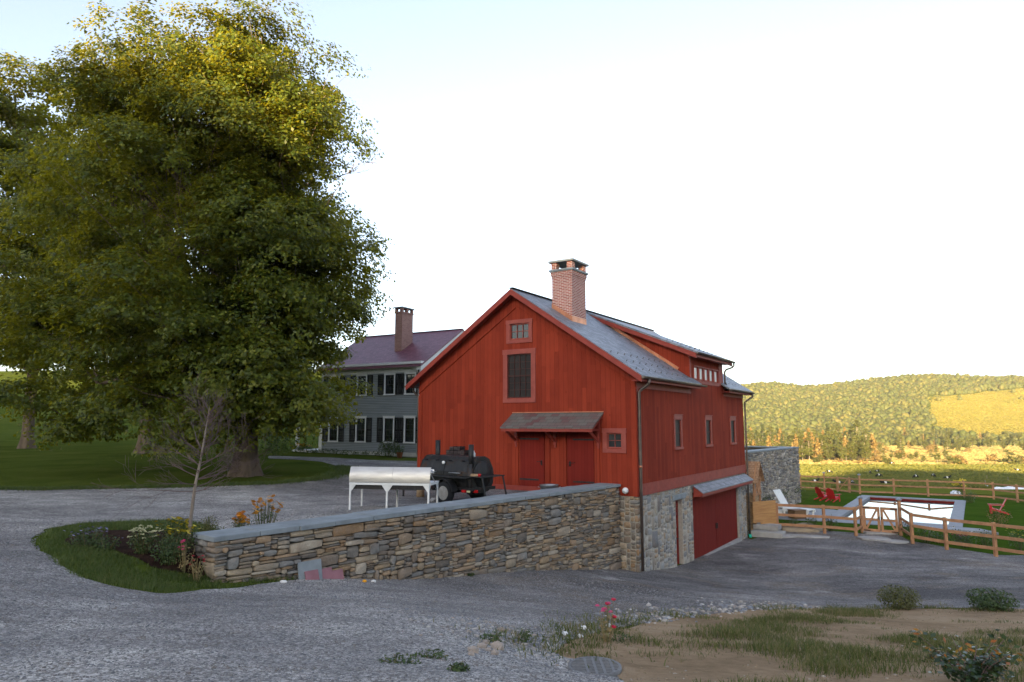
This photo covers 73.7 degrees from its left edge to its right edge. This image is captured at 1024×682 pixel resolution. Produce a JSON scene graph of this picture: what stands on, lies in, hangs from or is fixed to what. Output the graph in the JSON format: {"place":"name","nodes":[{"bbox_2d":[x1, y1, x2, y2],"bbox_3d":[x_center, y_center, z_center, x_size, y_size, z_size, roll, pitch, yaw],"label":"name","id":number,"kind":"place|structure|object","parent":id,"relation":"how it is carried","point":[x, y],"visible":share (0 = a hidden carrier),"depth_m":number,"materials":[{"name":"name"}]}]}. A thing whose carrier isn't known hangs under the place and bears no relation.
{"place":"outdoors","nodes":[
{"label":"outdoors","id":0,"kind":"place"},
{"bbox_2d":[34,517,297,593],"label":"grass","id":1,"kind":"structure","parent":0,"point":[130,524],"depth_m":12.75,"materials":[{"name":"plant"}]},
{"bbox_2d":[0,464,358,490],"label":"lawn edge grass","id":2,"kind":"structure","parent":0,"point":[340,470],"depth_m":27.01,"materials":[{"name":"plant"}]},
{"bbox_2d":[358,608,594,666],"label":"gravel","id":3,"kind":"structure","parent":0,"point":[527,644],"depth_m":8.77,"materials":[{"name":"gravel"}]},
{"bbox_2d":[0,456,1023,681],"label":"gravel driveway","id":4,"kind":"structure","parent":0,"point":[850,569],"depth_m":15.49,"materials":[{"name":"gravel"}]},
{"bbox_2d":[297,559,322,579],"bbox_3d":[-4.352,4.959,14.709,0.113,0.426,0.581,-6,-9,39],"label":"leaning slab","id":5,"kind":"object","parent":4,"relation":"on","point":[304,566],"depth_m":14.70,"materials":[{"name":"stone"}]},
{"bbox_2d":[304,569,319,579],"bbox_3d":[-4.293,5.053,14.659,0.111,0.230,0.325,-6,-9,39],"label":"leaning slab","id":6,"kind":"object","parent":4,"relation":"on","point":[312,575],"depth_m":14.65,"materials":[{"name":"pink stone"}]},
{"bbox_2d":[322,567,332,578],"bbox_3d":[-4.076,5.142,15.022,0.112,0.275,0.286,-6,-9,39],"label":"leaning slab","id":7,"kind":"object","parent":4,"relation":"on","point":[327,573],"depth_m":15.03,"materials":[{"name":"pink stone"}]},
{"bbox_2d":[332,569,343,578],"bbox_3d":[-3.893,5.230,15.211,0.111,0.238,0.312,-6,-9,39],"label":"leaning slab","id":8,"kind":"object","parent":4,"relation":"on","point":[338,574],"depth_m":15.22,"materials":[{"name":"pink stone"}]},
{"bbox_2d":[349,466,438,509],"bbox_3d":[-3.607,4.497,20.929,2.580,1.290,0.980,-1,-7,10],"label":"steel grill table","id":9,"kind":"object","parent":4,"relation":"on","point":[402,478],"visible":0.93,"depth_m":20.57,"materials":[{"name":"white paint"}]},
{"bbox_2d":[378,652,420,664],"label":"weed clump","id":10,"kind":"object","parent":4,"relation":"on","point":[403,659],"visible":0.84,"depth_m":5.93,"materials":[{"name":"green plant"}]},
{"bbox_2d":[413,649,448,659],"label":"weed clump","id":11,"kind":"object","parent":4,"relation":"on","point":[440,653],"visible":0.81,"depth_m":6.32,"materials":[{"name":"green plant"}]},
{"bbox_2d":[402,440,506,501],"bbox_3d":[-2.178,4.416,23.290,4.584,2.020,1.800,-6,-9,40],"label":"smoker trailer","id":12,"kind":"object","parent":4,"relation":"on","point":[451,474],"visible":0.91,"depth_m":22.37,"materials":[{"name":"black metal"}]},
{"bbox_2d":[445,446,468,455],"bbox_3d":[-2.293,5.296,28.724,1.992,1.712,0.340,-5,-8,33],"label":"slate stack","id":13,"kind":"object","parent":4,"relation":"on","point":[457,450],"visible":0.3,"depth_m":28.68,"materials":[{"name":"stone"}]},
{"bbox_2d":[447,661,469,671],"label":"weed clump","id":14,"kind":"object","parent":4,"relation":"on","point":[458,667],"visible":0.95,"depth_m":5.55,"materials":[{"name":"green plant"}]},
{"bbox_2d":[479,629,505,642],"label":"weed clump","id":15,"kind":"object","parent":4,"relation":"on","point":[496,637],"visible":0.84,"depth_m":8.24,"materials":[{"name":"green plant"}]},
{"bbox_2d":[490,641,503,649],"bbox_3d":[-0.169,3.459,7.749,0.157,0.119,0.118,-3,-8,26],"label":"loose rock","id":16,"kind":"object","parent":4,"relation":"on","point":[499,645],"visible":0.75,"depth_m":7.72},
{"bbox_2d":[513,627,532,642],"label":"weed clump","id":17,"kind":"object","parent":4,"relation":"on","point":[524,636],"visible":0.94,"depth_m":8.54,"materials":[{"name":"green plant"}]},
{"bbox_2d":[568,656,621,676],"bbox_3d":[0.912,3.611,7.536,0.600,0.060,0.600,0,-7,0],"label":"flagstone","id":18,"kind":"object","parent":4,"relation":"on","point":[602,665],"visible":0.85,"depth_m":7.53,"materials":[{"name":"grey stone"}]},
{"bbox_2d":[595,597,822,623],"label":"gravel","id":19,"kind":"structure","parent":4,"relation":"on","point":[721,610],"depth_m":15.73,"materials":[{"name":"gravel"}]},
{"bbox_2d":[433,600,1023,667],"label":"verge grass","id":20,"kind":"structure","parent":4,"relation":"on","point":[591,629],"depth_m":10.22,"materials":[{"name":"plant"}]},
{"bbox_2d":[751,523,785,538],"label":"stone steps","id":21,"kind":"structure","parent":4,"relation":"on","point":[769,530],"depth_m":36.25,"materials":[{"name":"stone"}]},
{"bbox_2d":[790,534,829,537],"bbox_3d":[15.527,10.222,35.614,1.945,0.120,0.767,-2,-7,17],"label":"flagstone","id":22,"kind":"object","parent":4,"relation":"on","point":[808,536],"visible":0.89,"depth_m":35.44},
{"bbox_2d":[776,496,863,535],"bbox_3d":[16.496,9.434,36.526,4.440,2.330,1.108,-2,-7,17],"label":"rail fence","id":23,"kind":"object","parent":4,"relation":"on","point":[855,518],"visible":0.85,"depth_m":36.40,"materials":[{"name":"brown wood"}]},
{"bbox_2d":[752,500,776,523],"bbox_3d":[13.749,9.507,37.155,1.742,1.570,0.052,4,-8,-27],"label":"cedar panel","id":24,"kind":"object","parent":23,"relation":"attached to","point":[763,512],"visible":0.93,"depth_m":37.16,"materials":[{"name":"wood"}]},
{"bbox_2d":[862,506,880,531],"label":"pool gate","id":25,"kind":"structure","parent":23,"relation":"attached to","point":[872,518],"depth_m":36.00,"materials":[{"name":"brown wood"}]},
{"bbox_2d":[857,536,891,540],"bbox_3d":[18.469,10.077,34.771,1.420,0.120,1.113,-1,-7,5],"label":"flagstone","id":26,"kind":"object","parent":4,"relation":"on","point":[872,538],"visible":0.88,"depth_m":34.52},
{"bbox_2d":[877,539,908,543],"bbox_3d":[18.939,10.017,34.061,1.524,0.120,0.914,-4,-8,28],"label":"flagstone","id":27,"kind":"object","parent":4,"relation":"on","point":[897,541],"visible":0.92,"depth_m":33.78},
{"bbox_2d":[896,497,1023,556],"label":"rail fence","id":28,"kind":"object","parent":4,"relation":"on","point":[994,536],"visible":0.9,"depth_m":31.91,"materials":[{"name":"brown wood"}]},
{"bbox_2d":[880,507,898,532],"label":"pool gate","id":29,"kind":"structure","parent":28,"relation":"attached to","point":[890,521],"depth_m":35.57,"materials":[{"name":"brown wood"}]},
{"bbox_2d":[0,371,1023,679],"bbox_3d":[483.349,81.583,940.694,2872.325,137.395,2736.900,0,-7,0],"label":"ground","id":30,"kind":"structure","parent":0,"point":[98,461],"depth_m":37.25,"materials":[{"name":"green plant"}]},
{"bbox_2d":[0,49,101,448],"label":"maple tree","id":31,"kind":"object","parent":30,"relation":"on","point":[14,118],"visible":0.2,"depth_m":50.98,"materials":[{"name":"green plant"}]},
{"bbox_2d":[0,76,223,453],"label":"maple tree","id":32,"kind":"object","parent":30,"relation":"on","point":[39,326],"visible":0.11,"depth_m":44.16,"materials":[{"name":"green plant"}]},
{"bbox_2d":[64,530,204,574],"bbox_3d":[-8.041,4.447,14.414,2.464,0.498,4.300,4,-8,-30],"label":"mulch bed","id":33,"kind":"object","parent":30,"relation":"on","point":[124,547],"visible":0.41,"depth_m":13.67,"materials":[{"name":"soil"}]},
{"bbox_2d":[64,525,107,547],"bbox_3d":[-8.514,3.932,13.709,0.744,0.480,0.710,0,-7,0],"label":"aster plant","id":34,"kind":"object","parent":33,"relation":"on","point":[82,539],"visible":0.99,"depth_m":13.62,"materials":[{"name":"green plant"}]},
{"bbox_2d":[92,534,120,549],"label":"aster plant","id":35,"kind":"object","parent":33,"relation":"on","point":[103,544],"visible":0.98,"depth_m":13.52,"materials":[{"name":"green plant"}]},
{"bbox_2d":[126,524,162,554],"bbox_3d":[-7.212,3.908,13.409,0.640,0.579,0.654,2,-7,-18],"label":"sedum plant","id":36,"kind":"object","parent":33,"relation":"on","point":[142,548],"visible":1,"depth_m":13.31,"materials":[{"name":"green plant"}]},
{"bbox_2d":[150,534,187,565],"bbox_3d":[-6.571,4.031,13.109,0.656,0.585,0.652,0,-7,0],"label":"green bush","id":37,"kind":"object","parent":33,"relation":"on","point":[173,557],"visible":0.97,"depth_m":13.03,"materials":[{"name":"green plant"}]},
{"bbox_2d":[154,516,188,536],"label":"yellow daisy","id":38,"kind":"object","parent":33,"relation":"on","point":[173,526],"visible":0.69,"depth_m":15.35,"materials":[{"name":"green plant"}]},
{"bbox_2d":[157,521,200,554],"bbox_3d":[-6.626,3.920,13.587,0.827,0.673,0.846,0,-7,0],"label":"yellow daisy","id":39,"kind":"object","parent":33,"relation":"on","point":[185,532],"visible":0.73,"depth_m":13.53,"materials":[{"name":"green plant"}]},
{"bbox_2d":[88,372,281,538],"bbox_3d":[-6.968,2.611,15.273,2.794,3.813,3.937,-6,-9,42],"label":"young tree","id":40,"kind":"object","parent":33,"relation":"on","point":[202,449],"visible":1,"depth_m":15.35,"materials":[{"name":"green plant"}]},
{"bbox_2d":[176,539,195,572],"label":"zinnia plant","id":41,"kind":"object","parent":33,"relation":"on","point":[184,562],"visible":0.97,"depth_m":13.04,"materials":[{"name":"pink plant"}]},
{"bbox_2d":[188,555,206,581],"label":"zinnia plant","id":42,"kind":"object","parent":30,"relation":"on","point":[196,572],"visible":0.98,"depth_m":12.91,"materials":[{"name":"green plant"}]},
{"bbox_2d":[0,0,398,476],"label":"maple tree","id":43,"kind":"object","parent":30,"relation":"on","point":[248,322],"visible":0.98,"depth_m":30.33,"materials":[{"name":"green plant"}]},
{"bbox_2d":[196,516,218,531],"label":"dark bush","id":44,"kind":"object","parent":30,"relation":"on","point":[207,526],"visible":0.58,"depth_m":14.66,"materials":[{"name":"green plant"}]},
{"bbox_2d":[232,510,250,527],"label":"rudbeckia plant","id":45,"kind":"object","parent":30,"relation":"on","point":[241,517],"visible":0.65,"depth_m":14.82,"materials":[{"name":"orange plant"}]},
{"bbox_2d":[250,495,282,524],"bbox_3d":[-5.529,3.984,15.399,0.692,1.005,0.670,4,-8,-30],"label":"rudbeckia plant","id":46,"kind":"object","parent":30,"relation":"on","point":[263,517],"visible":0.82,"depth_m":15.38,"materials":[{"name":"orange plant"}]},
{"bbox_2d":[258,427,297,455],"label":"understory shrub","id":47,"kind":"object","parent":30,"relation":"on","point":[277,441],"visible":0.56,"depth_m":44.61,"materials":[{"name":"green plant"}]},
{"bbox_2d":[289,443,313,452],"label":"porch flowers","id":48,"kind":"object","parent":30,"relation":"on","point":[302,450],"visible":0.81,"depth_m":48.13,"materials":[{"name":"green plant"}]},
{"bbox_2d":[293,306,463,457],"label":"farmhouse","id":49,"kind":"object","parent":30,"relation":"on","point":[391,365],"visible":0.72,"depth_m":47.04,"materials":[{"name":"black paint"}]},
{"bbox_2d":[322,417,343,441],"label":"window","id":50,"kind":"structure","parent":49,"relation":"in","point":[333,435],"depth_m":48.30,"materials":[{"name":"white paint"}]},
{"bbox_2d":[349,416,371,442],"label":"window","id":51,"kind":"structure","parent":49,"relation":"in","point":[360,430],"depth_m":47.10,"materials":[{"name":"white paint"}]},
{"bbox_2d":[350,373,372,395],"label":"window","id":52,"kind":"structure","parent":49,"relation":"in","point":[364,376],"depth_m":47.43,"materials":[{"name":"white paint"}]},
{"bbox_2d":[376,416,400,442],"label":"window","id":53,"kind":"structure","parent":49,"relation":"in","point":[388,425],"depth_m":45.94,"materials":[{"name":"white paint"}]},
{"bbox_2d":[378,372,400,394],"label":"window","id":54,"kind":"structure","parent":49,"relation":"in","point":[389,384],"depth_m":46.30,"materials":[{"name":"white paint"}]},
{"bbox_2d":[397,416,416,443],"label":"window","id":55,"kind":"structure","parent":49,"relation":"in","point":[410,425],"depth_m":45.10,"materials":[{"name":"white paint"}]},
{"bbox_2d":[398,371,417,394],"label":"window","id":56,"kind":"structure","parent":49,"relation":"in","point":[409,375],"depth_m":45.51,"materials":[{"name":"white paint"}]},
{"bbox_2d":[378,439,400,456],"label":"house shrub","id":57,"kind":"object","parent":30,"relation":"on","point":[388,449],"visible":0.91,"depth_m":44.31,"materials":[{"name":"green plant"}]},
{"bbox_2d":[193,483,621,582],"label":"stone wall","id":58,"kind":"structure","parent":30,"relation":"on","point":[569,528],"depth_m":17.87,"materials":[{"name":"stone"}]},
{"bbox_2d":[404,258,754,571],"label":"red barn","id":59,"kind":"structure","parent":30,"relation":"on","point":[520,389],"depth_m":27.95,"materials":[{"name":"wood"}]},
{"bbox_2d":[502,348,535,402],"bbox_3d":[0.310,1.414,27.754,1.600,2.180,0.137,-5,-8,33],"label":"window","id":60,"kind":"structure","parent":59,"relation":"in","point":[519,368],"depth_m":27.78,"materials":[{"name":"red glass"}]},
{"bbox_2d":[506,318,532,343],"bbox_3d":[0.314,-0.398,27.972,1.290,0.970,0.137,-5,-8,33],"label":"window","id":61,"kind":"structure","parent":59,"relation":"in","point":[521,329],"depth_m":27.99,"materials":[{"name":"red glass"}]},
{"bbox_2d":[519,432,544,486],"bbox_3d":[0.773,4.662,26.956,1.140,2.100,0.117,-4,-8,33],"label":"door","id":62,"kind":"structure","parent":59,"relation":"in","point":[532,444],"depth_m":26.95,"materials":[{"name":"red wood"}]},
{"bbox_2d":[567,433,593,485],"bbox_3d":[2.582,4.519,25.778,1.140,2.100,0.117,-5,-8,33],"label":"door","id":63,"kind":"structure","parent":59,"relation":"in","point":[580,446],"depth_m":25.81,"materials":[{"name":"red wood"}]},
{"bbox_2d":[602,428,626,452],"bbox_3d":[3.789,3.672,25.186,0.980,0.900,0.137,-5,-8,33],"label":"window","id":64,"kind":"structure","parent":59,"relation":"in","point":[612,437],"depth_m":25.19,"materials":[{"name":"wood"}]},
{"bbox_2d":[673,414,683,449],"bbox_3d":[6.876,3.761,28.290,0.135,1.450,1.060,-5,-8,33],"label":"window","id":65,"kind":"structure","parent":59,"relation":"in","point":[677,418],"depth_m":28.36,"materials":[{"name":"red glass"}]},
{"bbox_2d":[692,493,716,558],"bbox_3d":[8.644,8.175,30.765,0.100,2.920,3.555,-5,-8,33],"label":"garage door","id":66,"kind":"structure","parent":59,"relation":"in","point":[704,508],"depth_m":30.77,"materials":[{"name":"red wood"}]},
{"bbox_2d":[704,415,712,446],"bbox_3d":[9.109,4.169,31.667,0.135,1.450,1.080,-4,-8,33],"label":"window","id":67,"kind":"structure","parent":59,"relation":"in","point":[707,418],"depth_m":31.75,"materials":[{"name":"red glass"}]},
{"bbox_2d":[715,488,737,547],"bbox_3d":[10.606,8.534,33.730,0.100,2.920,3.535,-4,-8,33],"label":"garage door","id":68,"kind":"structure","parent":59,"relation":"in","point":[725,501],"depth_m":33.61,"materials":[{"name":"red wood"}]},
{"bbox_2d":[729,416,736,444],"bbox_3d":[11.331,4.577,35.041,0.135,1.450,1.080,-5,-8,33],"label":"window","id":69,"kind":"structure","parent":59,"relation":"in","point":[732,419],"depth_m":35.14,"materials":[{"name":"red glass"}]},
{"bbox_2d":[745,446,800,508],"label":"stone wall","id":70,"kind":"structure","parent":30,"relation":"on","point":[780,465],"depth_m":46.30,"materials":[{"name":"stone"}]},
{"bbox_2d":[741,373,1023,445],"bbox_3d":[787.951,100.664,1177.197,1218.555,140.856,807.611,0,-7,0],"label":"hillside wood","id":71,"kind":"object","parent":30,"relation":"on","point":[881,409],"visible":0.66,"depth_m":1116.92,"materials":[{"name":"green plant"}]},
{"bbox_2d":[0,0,1023,384],"label":"sky","id":72,"kind":"structure","parent":0,"point":[801,192],"materials":[{"name":"white"}]},
{"bbox_2d":[554,608,1023,681],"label":"bare soil","id":73,"kind":"structure","parent":0,"point":[718,667],"depth_m":9.29,"materials":[{"name":"soil"}]},
{"bbox_2d":[595,598,616,641],"bbox_3d":[1.300,3.901,9.512,0.287,0.620,0.267,-5,-9,38],"label":"zinnia plant","id":74,"kind":"object","parent":73,"relation":"on","point":[608,630],"visible":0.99,"depth_m":9.51,"materials":[{"name":"pink plant"}]},
{"bbox_2d":[605,631,631,643],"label":"weed clump","id":75,"kind":"object","parent":73,"relation":"on","point":[619,632],"visible":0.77,"depth_m":9.62,"materials":[{"name":"green plant"}]},
{"bbox_2d":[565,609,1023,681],"bbox_3d":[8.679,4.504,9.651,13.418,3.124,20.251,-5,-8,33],"label":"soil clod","id":76,"kind":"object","parent":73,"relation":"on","point":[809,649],"visible":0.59,"depth_m":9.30,"materials":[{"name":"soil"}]},
{"bbox_2d":[610,605,1023,681],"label":"grass","id":77,"kind":"structure","parent":73,"relation":"on","point":[754,628],"depth_m":9.63,"materials":[{"name":"plant"}]},
{"bbox_2d":[876,584,921,609],"bbox_3d":[10.203,6.762,18.012,1.124,0.652,1.107,0,-7,0],"label":"round bush","id":78,"kind":"object","parent":73,"relation":"on","point":[897,596],"visible":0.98,"depth_m":17.87,"materials":[{"name":"green plant"}]},
{"bbox_2d":[909,628,1021,681],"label":"rose bush","id":79,"kind":"object","parent":73,"relation":"on","point":[976,669],"visible":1,"depth_m":7.16,"materials":[{"name":"green plant"}]},
{"bbox_2d":[964,587,1019,611],"bbox_3d":[12.302,6.647,17.537,1.178,0.590,1.200,0,-7,0],"label":"leafy bush","id":80,"kind":"object","parent":73,"relation":"on","point":[988,600],"visible":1,"depth_m":17.36,"materials":[{"name":"green plant"}]},
{"bbox_2d":[778,507,998,534],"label":"pool patio","id":81,"kind":"structure","parent":0,"point":[828,512],"depth_m":39.46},
{"bbox_2d":[773,489,815,517],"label":"sun lounger","id":82,"kind":"object","parent":81,"relation":"on","point":[780,497],"visible":0.75,"depth_m":42.53,"materials":[{"name":"white paint"}]},
{"bbox_2d":[787,508,805,518],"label":"wicker box","id":83,"kind":"object","parent":81,"relation":"on","point":[797,511],"visible":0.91,"depth_m":40.93,"materials":[{"name":"brown wicker"}]},
{"bbox_2d":[779,491,1023,554],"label":"pool lawn","id":84,"kind":"structure","parent":0,"point":[977,510],"depth_m":41.24,"materials":[{"name":"plant"}]},
{"bbox_2d":[745,461,764,529],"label":"stone wall","id":85,"kind":"structure","parent":84,"relation":"on","point":[755,471],"depth_m":37.47,"materials":[{"name":"stone"}]},
{"bbox_2d":[781,522,826,531],"bbox_3d":[15.835,10.231,37.543,3.091,0.528,1.400,-2,-7,17],"label":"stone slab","id":86,"kind":"object","parent":84,"relation":"on","point":[796,529],"visible":0.46,"depth_m":37.08,"materials":[{"name":"stone"}]},
{"bbox_2d":[800,472,838,491],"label":"rail fence","id":87,"kind":"object","parent":84,"relation":"on","point":[824,482],"visible":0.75,"depth_m":65.57,"materials":[{"name":"brown wood"}]},
{"bbox_2d":[814,486,829,500],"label":"adirondack chair","id":88,"kind":"object","parent":84,"relation":"on","point":[820,494],"visible":0.85,"depth_m":51.36,"materials":[{"name":"red paint"}]},
{"bbox_2d":[825,488,839,501],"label":"adirondack chair","id":89,"kind":"object","parent":84,"relation":"on","point":[829,493],"visible":1,"depth_m":49.99,"materials":[{"name":"red paint"}]},
{"bbox_2d":[829,495,965,526],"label":"swimming pool","id":90,"kind":"structure","parent":84,"relation":"in","point":[950,509],"depth_m":46.95,"materials":[{"name":"grey liquid"}]},
{"bbox_2d":[848,474,1023,502],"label":"rail fence","id":91,"kind":"object","parent":84,"relation":"on","point":[963,487],"visible":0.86,"depth_m":56.68,"materials":[{"name":"brown wood"}]},
{"bbox_2d":[952,534,977,547],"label":"garden plant","id":92,"kind":"object","parent":84,"relation":"on","point":[965,540],"visible":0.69,"depth_m":32.49,"materials":[{"name":"green plant"}]},
{"bbox_2d":[973,528,997,545],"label":"garden plant","id":93,"kind":"object","parent":84,"relation":"on","point":[984,540],"visible":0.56,"depth_m":32.85,"materials":[{"name":"green plant"}]},
{"bbox_2d":[986,508,1012,523],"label":"garden plant","id":94,"kind":"object","parent":84,"relation":"on","point":[997,515],"visible":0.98,"depth_m":39.49,"materials":[{"name":"green plant"}]},
{"bbox_2d":[1005,528,1023,549],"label":"garden plant","id":95,"kind":"object","parent":84,"relation":"on","point":[1020,536],"visible":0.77,"depth_m":31.96,"materials":[{"name":"green plant"}]},
{"bbox_2d":[799,463,1023,495],"bbox_3d":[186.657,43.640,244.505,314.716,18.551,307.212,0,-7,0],"label":"pasture grass","id":96,"kind":"structure","parent":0,"point":[995,475],"depth_m":262.67,"materials":[{"name":"plant"}]},
{"bbox_2d":[928,388,1023,434],"bbox_3d":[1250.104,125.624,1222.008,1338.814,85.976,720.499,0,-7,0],"label":"meadow","id":97,"kind":"structure","parent":0,"point":[981,407],"depth_m":1065.24,"materials":[{"name":"plant"}]},
{"bbox_3d":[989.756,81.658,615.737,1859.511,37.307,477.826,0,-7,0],"label":"dry field","id":98,"kind":"structure","parent":0,"visible":0},
{"bbox_2d":[787,428,803,445],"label":"deciduous tree","id":99,"kind":"object","parent":98,"relation":"on","point":[800,436],"visible":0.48,"depth_m":502.07,"materials":[{"name":"green plant"}]},
{"bbox_2d":[804,435,814,459],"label":"deciduous tree","id":100,"kind":"object","parent":98,"relation":"on","point":[809,448],"visible":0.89,"depth_m":419.11,"materials":[{"name":"green plant"}]},
{"bbox_2d":[812,438,824,457],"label":"conifer tree","id":101,"kind":"object","parent":98,"relation":"on","point":[817,448],"visible":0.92,"depth_m":418.75,"materials":[{"name":"orange plant"}]},
{"bbox_2d":[823,433,841,458],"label":"deciduous tree","id":102,"kind":"object","parent":98,"relation":"on","point":[831,439],"visible":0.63,"depth_m":446.52,"materials":[{"name":"green plant"}]},
{"bbox_2d":[823,428,843,450],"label":"deciduous tree","id":103,"kind":"object","parent":98,"relation":"on","point":[836,435],"visible":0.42,"depth_m":461.63,"materials":[{"name":"green plant"}]},
{"bbox_2d":[844,441,859,456],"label":"deciduous tree","id":104,"kind":"object","parent":98,"relation":"on","point":[850,447],"visible":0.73,"depth_m":422.04,"materials":[{"name":"green plant"}]},
{"bbox_2d":[849,419,863,456],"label":"deciduous tree","id":105,"kind":"object","parent":98,"relation":"on","point":[856,425],"visible":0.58,"depth_m":483.43,"materials":[{"name":"green plant"}]},
{"bbox_2d":[859,443,874,460],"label":"deciduous tree","id":106,"kind":"object","parent":98,"relation":"on","point":[866,449],"visible":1,"depth_m":399.71,"materials":[{"name":"green plant"}]},
{"bbox_2d":[870,437,880,457],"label":"conifer tree","id":107,"kind":"object","parent":98,"relation":"on","point":[874,442],"visible":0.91,"depth_m":417.01,"materials":[{"name":"orange plant"}]},
{"bbox_2d":[799,443,1023,464],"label":"field grass","id":108,"kind":"structure","parent":98,"relation":"on","point":[976,455],"depth_m":495.15,"materials":[{"name":"plant"}]},
{"bbox_2d":[1003,454,1023,463],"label":"bush","id":109,"kind":"object","parent":98,"relation":"on","point":[1017,460],"visible":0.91,"depth_m":389.86,"materials":[{"name":"green plant"}]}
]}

